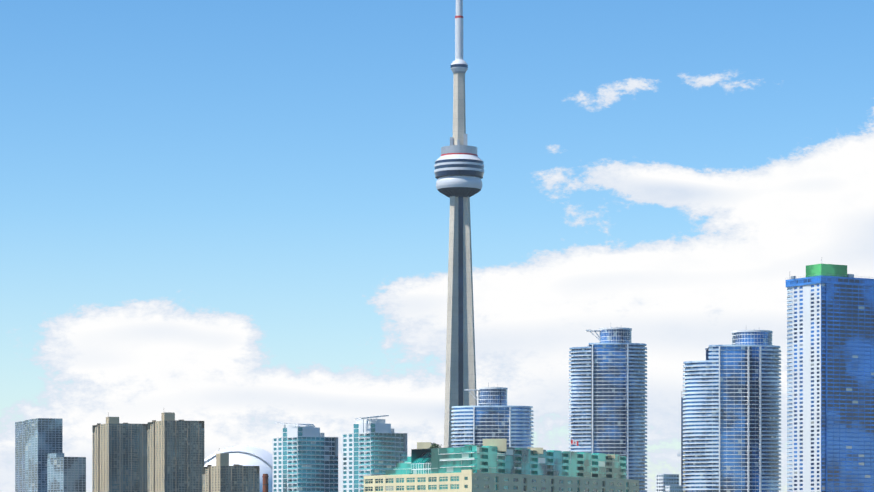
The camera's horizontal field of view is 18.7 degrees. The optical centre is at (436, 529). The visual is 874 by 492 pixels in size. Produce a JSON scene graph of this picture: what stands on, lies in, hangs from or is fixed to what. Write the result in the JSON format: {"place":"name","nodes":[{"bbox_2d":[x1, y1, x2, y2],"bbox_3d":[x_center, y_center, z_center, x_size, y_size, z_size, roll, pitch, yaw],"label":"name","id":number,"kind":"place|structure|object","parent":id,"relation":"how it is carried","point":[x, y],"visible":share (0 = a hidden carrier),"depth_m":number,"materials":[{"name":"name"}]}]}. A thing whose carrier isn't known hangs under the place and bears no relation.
{"place":"outdoors","nodes":[
{"label":"outdoors","id":0,"kind":"place"},
{"bbox_2d":[15,421,24,491],"bbox_3d":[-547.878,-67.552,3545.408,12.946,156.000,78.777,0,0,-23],"label":"tower","id":1,"kind":"structure","parent":0,"point":[20,456],"depth_m":3553.48,"materials":[{"name":"blue glass"}]},
{"bbox_2d":[25,418,62,491],"bbox_3d":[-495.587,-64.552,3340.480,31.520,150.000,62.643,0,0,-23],"label":"tower","id":2,"kind":"structure","parent":0,"point":[43,438],"depth_m":3314.06,"materials":[{"name":"blue glass"}]},
{"bbox_2d":[47,457,85,491],"bbox_3d":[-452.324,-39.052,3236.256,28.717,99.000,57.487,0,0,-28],"label":"tower","id":3,"kind":"structure","parent":0,"point":[66,474],"depth_m":3213.98,"materials":[{"name":"blue glass"}]},
{"bbox_2d":[92,412,147,491],"bbox_3d":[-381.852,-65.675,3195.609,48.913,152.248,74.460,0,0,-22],"label":"tan tower","id":4,"kind":"structure","parent":0,"point":[119,457],"depth_m":3164.08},
{"bbox_2d":[148,412,203,491],"bbox_3d":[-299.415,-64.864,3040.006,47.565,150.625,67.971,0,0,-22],"label":"tan tower","id":5,"kind":"structure","parent":0,"point":[175,455],"depth_m":3011.43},
{"bbox_2d":[203,453,259,491],"bbox_3d":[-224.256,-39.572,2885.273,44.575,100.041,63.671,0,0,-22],"label":"tan tower","id":6,"kind":"structure","parent":0,"point":[222,475],"depth_m":2857.51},
{"bbox_2d":[204,446,272,491],"bbox_3d":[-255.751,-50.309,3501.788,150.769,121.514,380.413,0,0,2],"label":"stadium dome","id":7,"kind":"structure","parent":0,"point":[249,456],"depth_m":3398.49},
{"bbox_2d":[0,0,873,491],"label":"sky","id":8,"kind":"structure","parent":0,"point":[231,216],"materials":[{"name":"blue"}]},
{"bbox_2d":[656,452,684,491],"bbox_3d":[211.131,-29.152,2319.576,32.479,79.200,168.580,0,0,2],"label":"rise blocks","id":9,"kind":"structure","parent":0,"point":[667,482],"depth_m":2388.21,"materials":[{"name":"blue glass"}]},
{"bbox_2d":[681,391,684,491],"bbox_3d":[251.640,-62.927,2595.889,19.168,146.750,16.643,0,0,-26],"label":"tower","id":10,"kind":"structure","parent":0,"point":[682,441],"depth_m":2597.02,"materials":[{"name":"metal"}]},
{"bbox_2d":[786,264,873,491],"bbox_3d":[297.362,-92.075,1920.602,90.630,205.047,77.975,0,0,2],"label":"tower","id":11,"kind":"structure","parent":0,"point":[830,377],"depth_m":1897.01,"materials":[{"name":"glass"}]},
{"label":"ground","id":12,"kind":"structure","parent":0,"visible":0},
{"bbox_2d":[48,453,63,457],"bbox_3d":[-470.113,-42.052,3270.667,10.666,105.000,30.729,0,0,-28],"label":"rooftop structure","id":13,"kind":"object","parent":12,"relation":"on","point":[51,455],"depth_m":3259.28,"materials":[{"name":"blue glass"}]},
{"bbox_2d":[262,474,268,491],"bbox_3d":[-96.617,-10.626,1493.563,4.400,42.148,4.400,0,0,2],"label":"brick chimney","id":14,"kind":"object","parent":12,"relation":"on","point":[265,484],"visible":1,"depth_m":1492.14,"materials":[{"name":"brown brick"}]},
{"bbox_2d":[273,422,337,491],"bbox_3d":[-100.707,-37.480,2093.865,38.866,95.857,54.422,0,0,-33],"label":"condo","id":15,"kind":"structure","parent":12,"relation":"on","point":[305,457],"depth_m":2084.86,"materials":[{"name":"glass"}]},
{"bbox_2d":[342,415,406,491],"bbox_3d":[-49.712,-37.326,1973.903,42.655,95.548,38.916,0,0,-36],"label":"condo","id":16,"kind":"structure","parent":12,"relation":"on","point":[372,446],"depth_m":1963.11,"materials":[{"name":"glass"}]},
{"bbox_2d":[434,0,483,447],"bbox_3d":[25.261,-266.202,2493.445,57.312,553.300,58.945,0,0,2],"label":"observation tower","id":17,"kind":"structure","parent":12,"relation":"on","point":[459,168],"depth_m":2484.57,"materials":[{"name":"grey concrete"}]},
{"bbox_2d":[451,382,533,448],"bbox_3d":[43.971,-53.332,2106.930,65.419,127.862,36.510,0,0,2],"label":"high-rise building","id":18,"kind":"structure","parent":12,"relation":"on","point":[492,415],"depth_m":2092.73,"materials":[{"name":"glass"}]},
{"bbox_2d":[364,439,638,491],"bbox_3d":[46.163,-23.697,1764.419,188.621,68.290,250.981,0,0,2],"label":"building","id":19,"kind":"structure","parent":12,"relation":"on","point":[494,465],"depth_m":1712.49,"materials":[{"name":"concrete"},{"name":"glass"}]},
{"bbox_2d":[430,443,441,447],"bbox_3d":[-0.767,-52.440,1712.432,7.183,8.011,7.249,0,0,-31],"label":"roof tree","id":20,"kind":"object","parent":19,"relation":"on","point":[434,445],"visible":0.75,"depth_m":1711.44,"materials":[{"name":"green plant"}]},
{"bbox_2d":[571,440,578,445],"bbox_3d":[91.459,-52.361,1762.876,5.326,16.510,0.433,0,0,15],"label":"canadian flag","id":21,"kind":"object","parent":19,"relation":"on","point":[574,442],"visible":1,"depth_m":1762.89,"materials":[{"name":"fabric"}]},
{"bbox_2d":[569,327,646,491],"bbox_3d":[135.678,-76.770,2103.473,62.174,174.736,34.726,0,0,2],"label":"skyscraper","id":22,"kind":"structure","parent":12,"relation":"on","point":[607,392],"depth_m":2089.05,"materials":[{"name":"glass"}]},
{"bbox_2d":[683,330,780,491],"bbox_3d":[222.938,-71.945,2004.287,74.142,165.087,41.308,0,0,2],"label":"skyscraper","id":23,"kind":"structure","parent":12,"relation":"on","point":[732,416],"depth_m":1986.80,"materials":[{"name":"glass"}]}
]}

